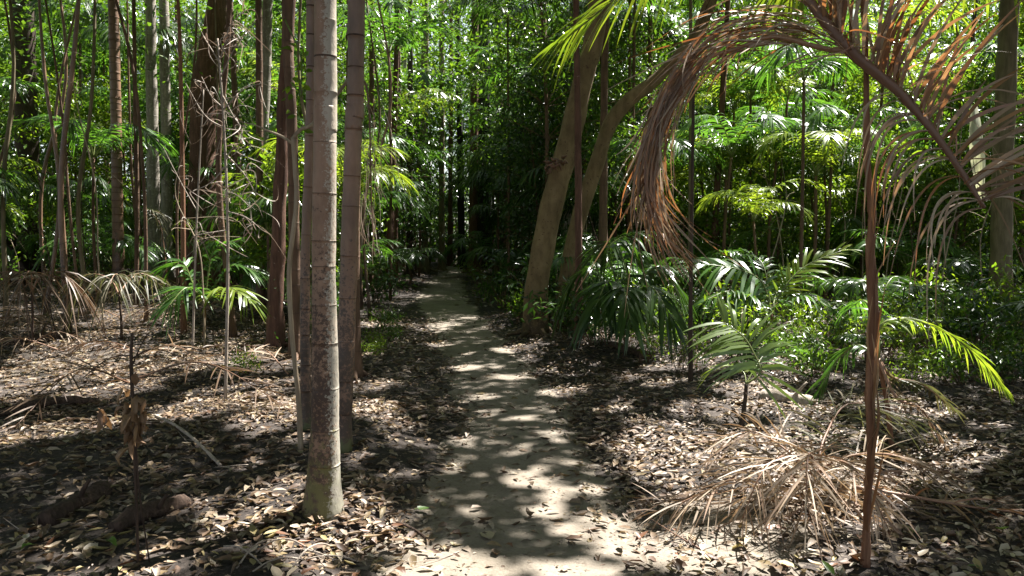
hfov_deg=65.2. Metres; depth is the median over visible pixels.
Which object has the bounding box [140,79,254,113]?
understorey palm
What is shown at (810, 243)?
leafy sapling
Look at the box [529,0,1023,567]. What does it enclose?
young palm
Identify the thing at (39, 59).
slender tree
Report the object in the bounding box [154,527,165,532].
fallen leaf
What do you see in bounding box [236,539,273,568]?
fallen twig
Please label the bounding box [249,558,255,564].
fallen leaf
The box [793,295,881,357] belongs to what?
undergrowth shrub
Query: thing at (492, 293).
undergrowth shrub
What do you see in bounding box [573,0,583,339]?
slender tree
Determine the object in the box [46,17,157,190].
understorey palm
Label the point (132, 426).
dead sapling
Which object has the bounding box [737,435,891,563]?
fallen frond
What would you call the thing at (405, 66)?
slender tree
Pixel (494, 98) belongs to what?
understorey palm
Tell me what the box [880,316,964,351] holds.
understorey palm
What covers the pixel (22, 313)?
fallen frond
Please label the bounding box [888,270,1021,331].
undergrowth shrub
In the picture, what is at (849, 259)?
understorey palm
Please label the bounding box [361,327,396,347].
undergrowth shrub
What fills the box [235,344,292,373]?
fallen frond
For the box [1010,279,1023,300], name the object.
undergrowth shrub
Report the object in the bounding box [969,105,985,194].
sheath
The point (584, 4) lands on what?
understorey palm
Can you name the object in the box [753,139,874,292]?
understorey palm
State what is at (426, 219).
understorey palm
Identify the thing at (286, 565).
fallen leaf
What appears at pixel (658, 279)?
understorey palm
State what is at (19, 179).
understorey palm
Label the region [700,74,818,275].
understorey palm
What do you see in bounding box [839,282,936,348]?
undergrowth shrub
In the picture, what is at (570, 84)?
slender tree
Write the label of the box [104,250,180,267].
understorey palm
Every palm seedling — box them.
[122,208,231,293]
[140,238,271,335]
[675,242,861,340]
[683,294,810,427]
[803,300,1015,451]
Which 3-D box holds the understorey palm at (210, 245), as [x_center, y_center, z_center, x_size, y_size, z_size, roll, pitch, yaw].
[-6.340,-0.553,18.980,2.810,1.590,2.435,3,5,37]
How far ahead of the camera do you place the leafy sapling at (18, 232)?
22.09 m
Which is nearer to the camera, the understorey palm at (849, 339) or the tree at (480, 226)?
the understorey palm at (849, 339)
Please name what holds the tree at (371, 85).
on the ground
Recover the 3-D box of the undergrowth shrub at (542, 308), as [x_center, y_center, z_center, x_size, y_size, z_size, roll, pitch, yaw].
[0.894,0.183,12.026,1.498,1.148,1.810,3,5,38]
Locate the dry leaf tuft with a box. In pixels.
[667,468,984,569]
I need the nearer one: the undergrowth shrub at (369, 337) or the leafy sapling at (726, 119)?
the undergrowth shrub at (369, 337)
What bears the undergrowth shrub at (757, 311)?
on the ground
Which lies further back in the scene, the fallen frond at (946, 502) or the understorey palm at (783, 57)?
the understorey palm at (783, 57)
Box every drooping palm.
[0,267,107,355]
[41,270,184,352]
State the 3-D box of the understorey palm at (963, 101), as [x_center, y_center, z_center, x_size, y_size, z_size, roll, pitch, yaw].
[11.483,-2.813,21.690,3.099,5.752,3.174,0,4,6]
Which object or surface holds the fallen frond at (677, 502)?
on the ground
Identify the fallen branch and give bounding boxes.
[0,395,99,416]
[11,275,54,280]
[441,273,473,278]
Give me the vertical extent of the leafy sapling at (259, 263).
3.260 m
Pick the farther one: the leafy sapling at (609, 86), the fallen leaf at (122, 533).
the leafy sapling at (609, 86)
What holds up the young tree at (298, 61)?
on the ground
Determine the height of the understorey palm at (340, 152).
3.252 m
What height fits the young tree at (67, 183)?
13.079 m
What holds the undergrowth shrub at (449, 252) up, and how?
on the ground
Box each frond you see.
[0,301,35,329]
[0,313,64,351]
[0,329,64,358]
[0,356,129,437]
[1,278,98,316]
[1,308,50,333]
[25,324,92,347]
[36,317,89,331]
[44,341,133,358]
[64,334,135,355]
[74,307,122,318]
[81,276,163,295]
[91,308,173,326]
[92,283,132,304]
[124,301,199,333]
[136,354,296,419]
[140,282,198,302]
[140,334,234,378]
[190,340,283,355]
[195,300,246,322]
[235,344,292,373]
[358,80,402,260]
[577,0,1023,341]
[624,434,831,543]
[629,478,717,517]
[631,504,704,550]
[681,405,823,484]
[684,441,852,555]
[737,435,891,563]
[775,375,947,471]
[787,446,926,547]
[822,427,975,507]
[852,478,1023,531]
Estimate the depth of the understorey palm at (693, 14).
21.26 m
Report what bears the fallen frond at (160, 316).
on the ground
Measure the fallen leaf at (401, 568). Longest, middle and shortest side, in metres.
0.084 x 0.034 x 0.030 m
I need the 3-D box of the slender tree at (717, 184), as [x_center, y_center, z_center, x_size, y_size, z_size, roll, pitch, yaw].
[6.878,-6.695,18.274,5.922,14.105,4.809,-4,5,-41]
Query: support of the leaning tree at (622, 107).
on the ground
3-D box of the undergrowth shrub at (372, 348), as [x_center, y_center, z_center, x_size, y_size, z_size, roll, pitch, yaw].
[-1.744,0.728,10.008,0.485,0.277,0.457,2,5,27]
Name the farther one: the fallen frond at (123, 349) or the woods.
the woods
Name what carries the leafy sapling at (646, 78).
on the ground
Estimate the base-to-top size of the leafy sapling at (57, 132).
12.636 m
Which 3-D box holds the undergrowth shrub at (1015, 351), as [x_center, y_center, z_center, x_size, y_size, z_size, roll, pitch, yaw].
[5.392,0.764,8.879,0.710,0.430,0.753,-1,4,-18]
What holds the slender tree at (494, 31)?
on the ground
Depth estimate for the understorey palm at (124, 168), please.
34.35 m
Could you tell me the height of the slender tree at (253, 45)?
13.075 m
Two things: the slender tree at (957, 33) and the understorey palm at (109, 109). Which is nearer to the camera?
the slender tree at (957, 33)
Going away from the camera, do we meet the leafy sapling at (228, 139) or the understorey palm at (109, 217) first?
the understorey palm at (109, 217)
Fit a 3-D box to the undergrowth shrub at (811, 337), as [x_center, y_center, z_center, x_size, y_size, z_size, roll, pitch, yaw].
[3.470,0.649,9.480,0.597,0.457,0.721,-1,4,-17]
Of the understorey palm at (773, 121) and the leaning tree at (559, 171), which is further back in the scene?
the understorey palm at (773, 121)
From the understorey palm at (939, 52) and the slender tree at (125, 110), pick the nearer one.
the understorey palm at (939, 52)
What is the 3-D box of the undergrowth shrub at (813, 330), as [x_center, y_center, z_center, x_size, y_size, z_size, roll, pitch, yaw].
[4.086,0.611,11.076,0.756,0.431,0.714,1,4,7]
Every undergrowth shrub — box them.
[70,244,160,290]
[212,346,263,375]
[339,247,418,303]
[361,304,406,327]
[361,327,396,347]
[361,336,391,354]
[370,323,404,341]
[429,233,467,263]
[445,239,468,262]
[469,244,552,308]
[472,273,518,301]
[483,281,551,321]
[497,241,622,325]
[520,262,618,333]
[520,273,584,301]
[534,273,654,349]
[600,287,667,324]
[617,312,657,339]
[619,273,679,303]
[622,317,679,364]
[643,310,710,345]
[643,325,710,373]
[654,282,721,325]
[663,268,725,317]
[663,283,698,302]
[666,286,734,331]
[667,282,731,318]
[687,282,801,359]
[694,330,737,350]
[695,250,791,316]
[708,296,785,342]
[721,287,774,323]
[728,327,775,363]
[746,248,795,282]
[746,312,789,335]
[759,324,821,352]
[759,330,864,380]
[761,324,812,356]
[768,296,820,327]
[771,290,808,309]
[777,316,834,344]
[782,286,867,345]
[783,297,819,316]
[789,325,833,358]
[792,320,828,335]
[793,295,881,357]
[808,257,841,283]
[815,344,860,367]
[817,294,850,313]
[821,263,859,279]
[836,301,931,358]
[837,259,900,278]
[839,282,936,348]
[840,294,895,314]
[858,281,981,365]
[863,263,955,314]
[880,290,934,317]
[882,342,943,391]
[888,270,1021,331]
[889,344,939,370]
[898,255,1022,325]
[900,275,1023,356]
[903,260,1023,343]
[904,296,1022,352]
[905,268,959,309]
[905,339,1011,385]
[931,333,991,359]
[942,276,1013,306]
[963,336,1023,373]
[966,262,1023,327]
[972,336,1023,384]
[977,328,1023,358]
[981,294,1023,340]
[982,320,1023,351]
[995,288,1023,329]
[1006,358,1023,378]
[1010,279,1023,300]
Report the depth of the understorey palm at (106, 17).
25.53 m
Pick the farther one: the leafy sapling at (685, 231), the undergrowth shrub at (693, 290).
the leafy sapling at (685, 231)
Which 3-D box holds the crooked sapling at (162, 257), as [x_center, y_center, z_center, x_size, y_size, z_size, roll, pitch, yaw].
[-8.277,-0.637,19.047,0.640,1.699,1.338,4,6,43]
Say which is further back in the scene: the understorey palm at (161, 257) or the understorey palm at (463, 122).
the understorey palm at (463, 122)
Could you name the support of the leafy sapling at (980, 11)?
on the ground
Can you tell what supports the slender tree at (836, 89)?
on the ground
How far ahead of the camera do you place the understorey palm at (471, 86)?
29.53 m
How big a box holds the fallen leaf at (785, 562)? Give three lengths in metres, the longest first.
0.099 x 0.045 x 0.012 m
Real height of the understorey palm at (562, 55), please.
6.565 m
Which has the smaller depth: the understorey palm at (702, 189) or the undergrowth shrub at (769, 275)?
the undergrowth shrub at (769, 275)
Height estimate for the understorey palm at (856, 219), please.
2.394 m
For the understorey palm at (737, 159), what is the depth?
17.63 m
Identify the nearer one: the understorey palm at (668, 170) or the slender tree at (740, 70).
the understorey palm at (668, 170)
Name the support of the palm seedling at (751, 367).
on the ground
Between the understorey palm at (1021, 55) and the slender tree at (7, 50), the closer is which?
the understorey palm at (1021, 55)
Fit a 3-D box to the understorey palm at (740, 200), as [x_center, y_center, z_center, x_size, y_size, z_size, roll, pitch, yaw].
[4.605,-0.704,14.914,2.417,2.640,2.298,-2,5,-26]
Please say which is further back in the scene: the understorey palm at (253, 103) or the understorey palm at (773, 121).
the understorey palm at (253, 103)
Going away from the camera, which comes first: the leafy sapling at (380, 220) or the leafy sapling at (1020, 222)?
the leafy sapling at (1020, 222)
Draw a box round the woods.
[0,0,1022,268]
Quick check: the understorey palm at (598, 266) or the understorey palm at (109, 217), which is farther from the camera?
the understorey palm at (109, 217)
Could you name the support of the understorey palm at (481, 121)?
on the ground
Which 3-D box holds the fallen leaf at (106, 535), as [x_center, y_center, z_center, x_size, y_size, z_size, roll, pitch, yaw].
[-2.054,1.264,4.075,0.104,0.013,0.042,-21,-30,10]
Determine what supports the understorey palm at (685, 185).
on the ground
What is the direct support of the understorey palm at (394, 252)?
on the ground
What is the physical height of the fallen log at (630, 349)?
0.207 m
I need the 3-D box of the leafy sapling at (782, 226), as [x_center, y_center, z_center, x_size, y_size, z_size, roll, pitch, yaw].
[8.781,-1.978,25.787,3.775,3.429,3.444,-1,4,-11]
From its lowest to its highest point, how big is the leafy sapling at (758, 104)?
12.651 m
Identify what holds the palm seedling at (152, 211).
on the ground
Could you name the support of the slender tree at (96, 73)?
on the ground
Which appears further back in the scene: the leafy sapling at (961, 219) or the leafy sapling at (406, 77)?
the leafy sapling at (406, 77)
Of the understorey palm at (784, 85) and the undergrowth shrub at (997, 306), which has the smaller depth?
the undergrowth shrub at (997, 306)
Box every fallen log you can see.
[0,323,77,345]
[36,477,120,525]
[107,493,198,532]
[608,341,651,358]
[759,382,828,404]
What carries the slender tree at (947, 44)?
on the ground
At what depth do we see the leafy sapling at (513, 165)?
29.34 m
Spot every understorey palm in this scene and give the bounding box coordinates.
[0,30,143,186]
[0,60,83,98]
[0,77,55,102]
[0,113,67,270]
[0,114,179,303]
[0,163,16,188]
[0,170,52,239]
[0,172,26,186]
[0,175,149,266]
[0,204,27,224]
[0,235,58,270]
[1,0,156,265]
[1,157,46,201]
[3,33,139,187]
[6,47,108,77]
[8,152,96,272]
[9,218,142,261]
[24,198,105,224]
[32,226,179,297]
[37,37,174,241]
[43,108,131,245]
[44,204,155,296]
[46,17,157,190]
[53,110,146,270]
[54,24,197,284]
[67,4,196,273]
[70,83,186,150]
[82,91,144,115]
[85,255,133,267]
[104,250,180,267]
[120,12,272,65]
[121,68,273,120]
[122,124,227,151]
[126,108,216,242]
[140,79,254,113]
[141,105,269,142]
[142,74,248,104]
[145,158,247,182]
[185,52,296,173]
[185,194,340,233]
[186,189,340,310]
[187,30,305,151]
[187,89,274,110]
[191,240,252,271]
[196,251,266,300]
[204,226,311,277]
[212,173,269,202]
[215,249,339,301]
[219,79,276,276]
[227,51,345,94]
[233,0,387,27]
[233,117,388,161]
[239,65,367,154]
[251,138,418,203]
[257,276,338,302]
[265,154,407,206]
[286,239,405,283]
[294,0,433,227]
[297,106,403,143]
[302,173,430,223]
[336,0,465,300]
[337,127,427,165]
[339,254,412,290]
[343,114,430,136]
[360,181,441,284]
[364,61,464,269]
[364,63,469,162]
[364,87,460,276]
[365,243,411,260]
[374,200,434,273]
[378,164,434,188]
[379,248,446,283]
[380,174,429,270]
[384,133,454,243]
[386,146,453,270]
[387,92,468,262]
[405,140,466,163]
[413,111,453,134]
[416,0,586,278]
[428,190,468,217]
[436,199,468,241]
[437,144,493,268]
[438,119,494,145]
[441,231,523,272]
[443,62,531,208]
[446,42,537,280]
[446,167,525,275]
[447,97,511,118]
[447,171,467,195]
[450,104,538,209]
[450,134,516,279]
[451,246,530,276]
[452,170,538,274]
[455,163,506,243]
[460,2,563,227]
[461,53,627,177]
[464,136,555,246]
[464,203,533,267]
[477,88,562,108]
[488,72,621,271]
[493,160,540,206]
[500,166,635,227]
[501,29,646,173]
[515,0,679,109]
[516,7,661,51]
[518,129,618,188]
[520,231,658,271]
[521,201,620,238]
[521,256,631,280]
[534,116,669,257]
[549,250,642,296]
[554,232,652,260]
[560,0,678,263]
[580,311,665,351]
[581,137,727,297]
[582,251,660,299]
[593,75,667,236]
[594,272,665,292]
[608,262,708,292]
[609,5,702,173]
[613,7,731,110]
[613,152,723,287]
[616,156,736,292]
[620,267,686,289]
[621,98,729,249]
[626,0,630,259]
[638,9,777,60]
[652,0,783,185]
[652,249,768,302]
[661,226,789,301]
[663,130,798,288]
[663,148,749,291]
[666,113,801,300]
[673,70,788,286]
[679,46,837,283]
[695,178,828,288]
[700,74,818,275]
[706,6,926,319]
[712,120,848,298]
[715,54,859,291]
[721,235,817,287]
[724,85,846,280]
[732,126,890,304]
[733,0,888,243]
[736,94,814,121]
[738,43,886,224]
[750,106,918,298]
[750,206,927,293]
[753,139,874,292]
[765,146,893,277]
[777,171,862,289]
[787,82,851,211]
[792,163,849,191]
[799,277,899,313]
[801,0,979,199]
[803,244,878,277]
[817,89,958,278]
[817,140,941,280]
[817,275,969,310]
[822,334,897,362]
[825,224,988,277]
[839,150,986,281]
[844,123,944,274]
[852,153,964,280]
[869,49,990,282]
[872,66,994,282]
[872,140,1019,291]
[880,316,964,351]
[881,280,967,301]
[884,58,990,281]
[884,79,994,276]
[898,114,1023,284]
[900,255,1023,293]
[902,43,989,146]
[903,56,1022,287]
[934,39,1023,88]
[947,261,1023,296]
[956,95,1020,123]
[966,53,1023,88]
[982,96,1023,116]
[985,243,1018,275]
[987,299,1023,322]
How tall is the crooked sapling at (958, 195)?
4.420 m
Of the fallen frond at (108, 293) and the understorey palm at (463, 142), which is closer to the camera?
the fallen frond at (108, 293)
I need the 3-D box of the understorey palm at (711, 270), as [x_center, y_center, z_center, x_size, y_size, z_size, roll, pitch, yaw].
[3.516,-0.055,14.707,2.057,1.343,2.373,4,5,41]
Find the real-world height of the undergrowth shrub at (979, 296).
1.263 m
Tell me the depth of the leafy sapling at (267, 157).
14.75 m
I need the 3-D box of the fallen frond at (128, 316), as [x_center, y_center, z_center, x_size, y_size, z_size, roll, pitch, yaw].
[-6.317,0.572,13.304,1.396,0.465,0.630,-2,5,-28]
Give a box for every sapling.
[0,0,110,196]
[0,7,71,171]
[0,9,54,205]
[0,89,74,224]
[0,101,45,277]
[0,158,35,257]
[0,196,25,302]
[3,66,130,274]
[12,119,124,243]
[23,215,116,297]
[29,233,111,295]
[35,208,101,330]
[44,114,90,269]
[53,33,129,330]
[58,68,179,273]
[83,333,185,565]
[86,131,145,229]
[98,221,143,270]
[103,20,231,198]
[123,50,189,203]
[123,116,224,270]
[125,158,187,247]
[132,0,139,307]
[142,163,187,270]
[152,227,190,295]
[159,101,251,240]
[163,90,251,351]
[173,122,245,241]
[173,143,246,345]
[176,0,186,332]
[179,0,286,400]
[188,125,255,232]
[197,117,338,309]
[207,195,253,279]
[214,101,339,248]
[222,64,301,181]
[223,109,255,199]
[227,0,345,173]
[230,144,382,299]
[239,2,365,232]
[240,19,346,450]
[252,148,361,287]
[274,276,338,342]
[287,95,407,272]
[294,0,461,273]
[310,239,382,279]
[340,158,404,249]
[343,87,439,250]
[361,23,446,179]
[364,100,457,263]
[381,155,447,272]
[381,167,432,268]
[386,121,456,240]
[416,164,468,256]
[435,188,468,241]
[439,0,652,301]
[446,4,548,203]
[447,53,538,280]
[465,101,598,265]
[470,0,625,215]
[471,109,533,249]
[473,39,616,253]
[474,91,529,267]
[483,208,526,251]
[492,0,686,248]
[515,9,680,238]
[527,119,599,249]
[549,0,684,212]
[549,38,683,258]
[554,2,670,214]
[562,197,613,248]
[585,189,640,246]
[588,213,621,322]
[590,6,726,250]
[608,115,687,260]
[616,0,736,197]
[617,46,670,228]
[620,162,735,285]
[622,92,715,257]
[640,126,722,268]
[640,172,713,263]
[655,0,750,244]
[660,181,733,269]
[680,133,771,282]
[686,169,761,282]
[699,1,805,207]
[699,67,756,213]
[700,37,789,214]
[706,0,852,230]
[717,127,827,292]
[722,132,842,275]
[726,194,804,282]
[732,178,823,276]
[745,135,787,306]
[762,167,839,283]
[764,160,802,302]
[787,52,896,274]
[792,67,926,277]
[797,194,853,276]
[809,160,892,278]
[820,0,994,275]
[820,160,906,277]
[822,164,851,297]
[839,190,939,282]
[847,135,863,305]
[856,141,975,280]
[876,56,1023,304]
[884,177,988,287]
[885,90,926,277]
[885,188,944,280]
[892,28,994,234]
[894,132,914,290]
[905,0,1023,292]
[916,83,1023,273]
[921,130,992,283]
[924,0,1020,153]
[938,56,1015,306]
[953,133,1016,294]
[970,191,1019,261]
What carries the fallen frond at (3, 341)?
on the ground
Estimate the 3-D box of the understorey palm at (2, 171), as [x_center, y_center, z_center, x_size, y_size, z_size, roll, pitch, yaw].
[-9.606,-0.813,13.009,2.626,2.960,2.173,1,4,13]
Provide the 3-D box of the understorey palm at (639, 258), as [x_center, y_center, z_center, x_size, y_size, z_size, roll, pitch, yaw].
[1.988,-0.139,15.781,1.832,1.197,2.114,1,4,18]
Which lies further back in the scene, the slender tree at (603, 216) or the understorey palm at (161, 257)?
the understorey palm at (161, 257)
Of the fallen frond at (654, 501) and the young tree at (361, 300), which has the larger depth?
the young tree at (361, 300)
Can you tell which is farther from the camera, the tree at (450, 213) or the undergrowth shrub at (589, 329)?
the tree at (450, 213)
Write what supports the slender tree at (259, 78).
on the ground
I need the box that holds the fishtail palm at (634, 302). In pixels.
[550,231,697,364]
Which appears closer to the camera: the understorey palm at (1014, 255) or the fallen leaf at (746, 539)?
the fallen leaf at (746, 539)
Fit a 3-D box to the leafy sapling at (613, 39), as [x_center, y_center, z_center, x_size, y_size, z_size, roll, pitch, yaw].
[2.110,-3.549,18.659,3.512,7.656,3.663,2,5,31]
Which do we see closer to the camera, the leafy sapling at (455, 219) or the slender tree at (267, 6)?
the slender tree at (267, 6)
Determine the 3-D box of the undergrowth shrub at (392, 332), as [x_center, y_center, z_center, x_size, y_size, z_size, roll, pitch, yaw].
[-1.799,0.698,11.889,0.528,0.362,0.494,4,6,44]
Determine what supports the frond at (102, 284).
on the ground
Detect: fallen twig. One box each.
[223,545,261,564]
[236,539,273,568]
[252,557,300,571]
[256,538,306,552]
[281,548,332,559]
[291,543,332,567]
[307,555,357,561]
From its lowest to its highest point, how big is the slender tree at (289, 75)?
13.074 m
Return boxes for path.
[376,261,643,575]
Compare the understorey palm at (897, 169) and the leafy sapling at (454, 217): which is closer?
the understorey palm at (897, 169)
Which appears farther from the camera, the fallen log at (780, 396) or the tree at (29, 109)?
the tree at (29, 109)
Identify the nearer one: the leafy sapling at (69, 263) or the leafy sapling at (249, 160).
the leafy sapling at (69, 263)
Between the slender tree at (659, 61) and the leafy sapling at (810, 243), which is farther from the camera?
the slender tree at (659, 61)
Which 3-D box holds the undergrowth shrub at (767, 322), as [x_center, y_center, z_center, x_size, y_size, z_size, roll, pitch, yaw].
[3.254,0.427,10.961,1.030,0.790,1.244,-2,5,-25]
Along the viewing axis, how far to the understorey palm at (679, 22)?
22.45 m
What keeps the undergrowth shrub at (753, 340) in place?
on the ground
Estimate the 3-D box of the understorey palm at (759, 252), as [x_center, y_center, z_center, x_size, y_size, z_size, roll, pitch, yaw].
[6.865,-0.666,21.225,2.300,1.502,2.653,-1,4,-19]
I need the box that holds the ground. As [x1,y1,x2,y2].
[0,235,1023,575]
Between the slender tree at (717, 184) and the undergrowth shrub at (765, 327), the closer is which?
the undergrowth shrub at (765, 327)
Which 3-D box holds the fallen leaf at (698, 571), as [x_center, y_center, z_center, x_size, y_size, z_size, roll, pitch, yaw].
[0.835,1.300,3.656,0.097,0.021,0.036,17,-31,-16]
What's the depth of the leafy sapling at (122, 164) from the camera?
39.90 m
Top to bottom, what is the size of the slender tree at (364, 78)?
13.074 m
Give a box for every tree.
[0,0,15,166]
[0,0,98,264]
[0,0,145,254]
[0,0,157,284]
[0,0,194,289]
[0,1,11,135]
[0,6,48,143]
[1,0,15,316]
[16,0,206,280]
[38,0,58,316]
[38,0,67,302]
[41,24,191,164]
[45,0,81,313]
[54,5,75,305]
[58,0,80,332]
[58,0,158,159]
[76,0,96,311]
[76,0,241,268]
[83,0,201,156]
[108,0,126,301]
[114,0,148,321]
[126,0,143,296]
[139,0,305,149]
[144,0,305,282]
[167,0,303,294]
[168,0,297,290]
[169,0,251,152]
[175,0,197,311]
[200,0,305,170]
[214,0,222,304]
[215,0,237,336]
[229,18,468,175]
[247,0,304,301]
[247,0,345,151]
[248,0,266,311]
[259,0,295,347]
[281,0,299,359]
[295,0,441,104]
[297,0,305,123]
[297,0,467,252]
[300,0,313,430]
[302,0,344,521]
[305,0,402,285]
[336,0,474,275]
[337,0,364,452]
[337,0,451,272]
[337,0,482,279]
[337,1,386,117]
[347,0,363,309]
[353,179,372,380]
[360,0,454,289]
[362,0,391,317]
[365,0,435,265]
[365,0,483,282]
[401,0,467,270]
[401,1,512,265]
[429,0,521,266]
[444,0,621,204]
[447,0,494,272]
[448,0,554,273]
[457,3,549,268]
[462,0,581,240]
[483,0,643,123]
[507,0,612,339]
[549,0,717,326]
[567,0,711,256]
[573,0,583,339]
[599,16,608,313]
[608,0,724,255]
[615,33,842,142]
[643,0,784,278]
[654,0,851,135]
[660,0,741,134]
[687,0,692,295]
[688,82,694,381]
[695,0,808,207]
[708,0,874,293]
[709,0,841,131]
[737,16,884,145]
[782,1,890,273]
[800,0,998,138]
[810,0,997,277]
[825,17,983,154]
[842,0,997,270]
[893,1,992,122]
[904,2,1022,148]
[932,0,1023,228]
[986,0,1021,323]
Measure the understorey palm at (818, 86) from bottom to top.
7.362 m
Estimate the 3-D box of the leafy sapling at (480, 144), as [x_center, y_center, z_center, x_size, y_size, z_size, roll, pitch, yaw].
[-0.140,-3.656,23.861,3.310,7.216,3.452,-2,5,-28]
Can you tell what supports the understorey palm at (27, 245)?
on the ground
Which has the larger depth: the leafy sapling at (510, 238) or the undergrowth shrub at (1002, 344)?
the leafy sapling at (510, 238)
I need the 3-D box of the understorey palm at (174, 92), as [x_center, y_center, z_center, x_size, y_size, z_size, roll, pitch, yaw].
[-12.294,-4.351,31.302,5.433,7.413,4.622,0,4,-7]
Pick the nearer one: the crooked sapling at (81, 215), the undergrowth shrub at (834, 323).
the undergrowth shrub at (834, 323)
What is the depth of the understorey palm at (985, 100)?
26.16 m
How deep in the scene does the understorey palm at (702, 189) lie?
18.59 m
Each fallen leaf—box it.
[16,537,26,545]
[36,564,48,569]
[43,536,54,549]
[66,535,79,541]
[82,543,97,551]
[90,546,108,549]
[102,532,116,538]
[105,536,116,545]
[117,530,131,534]
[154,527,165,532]
[249,524,256,534]
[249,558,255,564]
[258,548,273,552]
[260,526,273,534]
[264,529,276,533]
[271,566,282,575]
[275,512,290,515]
[278,562,295,566]
[286,567,297,575]
[290,524,299,527]
[301,567,315,574]
[336,551,342,561]
[393,566,405,574]
[415,506,428,509]
[433,566,442,570]
[480,531,494,538]
[635,531,647,540]
[686,570,702,573]
[700,542,706,549]
[700,551,710,560]
[732,543,745,548]
[744,535,750,543]
[756,563,769,567]
[778,560,797,567]
[801,548,815,552]
[808,559,821,564]
[822,560,834,574]
[833,528,847,530]
[837,565,843,574]
[849,555,863,560]
[902,541,920,543]
[917,549,928,555]
[941,536,947,542]
[948,572,966,575]
[956,531,961,540]
[972,557,982,570]
[999,543,1009,555]
[1005,569,1013,575]
[1014,551,1023,555]
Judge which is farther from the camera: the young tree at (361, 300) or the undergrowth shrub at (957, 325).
the young tree at (361, 300)
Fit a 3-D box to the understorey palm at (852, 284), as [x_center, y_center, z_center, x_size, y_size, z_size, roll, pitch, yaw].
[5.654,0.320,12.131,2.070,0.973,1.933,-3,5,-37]
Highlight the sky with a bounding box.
[0,0,998,232]
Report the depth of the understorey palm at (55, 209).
24.30 m
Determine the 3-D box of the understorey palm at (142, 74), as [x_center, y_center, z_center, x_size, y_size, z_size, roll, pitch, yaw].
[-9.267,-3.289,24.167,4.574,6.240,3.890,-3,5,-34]
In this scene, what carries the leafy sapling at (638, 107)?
on the ground
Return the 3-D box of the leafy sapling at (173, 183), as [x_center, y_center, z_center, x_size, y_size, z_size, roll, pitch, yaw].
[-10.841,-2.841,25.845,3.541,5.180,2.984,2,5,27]
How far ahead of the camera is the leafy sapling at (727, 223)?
23.68 m
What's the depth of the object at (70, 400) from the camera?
7.15 m
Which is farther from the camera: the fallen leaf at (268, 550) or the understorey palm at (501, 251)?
the understorey palm at (501, 251)
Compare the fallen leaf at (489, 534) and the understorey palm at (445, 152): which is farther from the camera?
the understorey palm at (445, 152)
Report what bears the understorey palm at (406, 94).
on the ground
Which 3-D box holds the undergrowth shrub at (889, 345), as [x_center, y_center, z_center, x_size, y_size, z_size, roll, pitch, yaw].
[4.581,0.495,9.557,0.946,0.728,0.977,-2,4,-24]
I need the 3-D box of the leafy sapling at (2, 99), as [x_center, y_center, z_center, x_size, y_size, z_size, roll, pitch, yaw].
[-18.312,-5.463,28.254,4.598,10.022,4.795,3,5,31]
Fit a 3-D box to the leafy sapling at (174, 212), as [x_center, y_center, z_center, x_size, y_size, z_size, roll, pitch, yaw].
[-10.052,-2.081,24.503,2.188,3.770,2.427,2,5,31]
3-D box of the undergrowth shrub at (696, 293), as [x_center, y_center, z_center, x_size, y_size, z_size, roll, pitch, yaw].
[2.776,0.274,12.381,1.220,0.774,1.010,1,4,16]
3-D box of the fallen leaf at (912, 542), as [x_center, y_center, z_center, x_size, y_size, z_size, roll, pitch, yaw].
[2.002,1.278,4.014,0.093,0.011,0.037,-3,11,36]
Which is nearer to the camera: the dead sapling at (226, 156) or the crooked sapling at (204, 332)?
the dead sapling at (226, 156)
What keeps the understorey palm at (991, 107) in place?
on the ground
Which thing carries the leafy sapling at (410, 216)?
on the ground
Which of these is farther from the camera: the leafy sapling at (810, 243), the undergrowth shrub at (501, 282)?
the leafy sapling at (810, 243)
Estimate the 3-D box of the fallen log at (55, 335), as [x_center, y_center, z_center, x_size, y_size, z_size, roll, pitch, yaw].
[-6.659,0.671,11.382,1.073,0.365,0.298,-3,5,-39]
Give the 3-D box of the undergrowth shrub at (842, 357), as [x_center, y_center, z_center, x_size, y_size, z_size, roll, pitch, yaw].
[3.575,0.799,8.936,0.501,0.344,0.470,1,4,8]
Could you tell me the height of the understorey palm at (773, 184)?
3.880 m
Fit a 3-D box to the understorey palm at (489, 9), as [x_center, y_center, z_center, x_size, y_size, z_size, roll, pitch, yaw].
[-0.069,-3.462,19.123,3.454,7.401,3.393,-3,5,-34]
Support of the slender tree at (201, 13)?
on the ground
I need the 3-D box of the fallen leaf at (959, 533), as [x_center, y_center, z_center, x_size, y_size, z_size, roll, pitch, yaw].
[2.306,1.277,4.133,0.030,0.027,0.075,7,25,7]
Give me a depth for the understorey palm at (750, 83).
18.93 m
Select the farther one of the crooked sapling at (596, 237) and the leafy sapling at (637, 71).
the leafy sapling at (637, 71)
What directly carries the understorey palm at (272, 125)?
on the ground
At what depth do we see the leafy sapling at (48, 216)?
22.29 m
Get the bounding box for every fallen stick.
[153,414,221,466]
[389,521,430,541]
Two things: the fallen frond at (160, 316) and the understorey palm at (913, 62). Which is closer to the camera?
the fallen frond at (160, 316)
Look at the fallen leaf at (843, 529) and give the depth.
4.17 m
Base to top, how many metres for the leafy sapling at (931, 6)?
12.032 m
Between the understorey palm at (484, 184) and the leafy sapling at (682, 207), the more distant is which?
the understorey palm at (484, 184)
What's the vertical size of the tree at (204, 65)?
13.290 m
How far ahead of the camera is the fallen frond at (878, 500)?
4.17 m

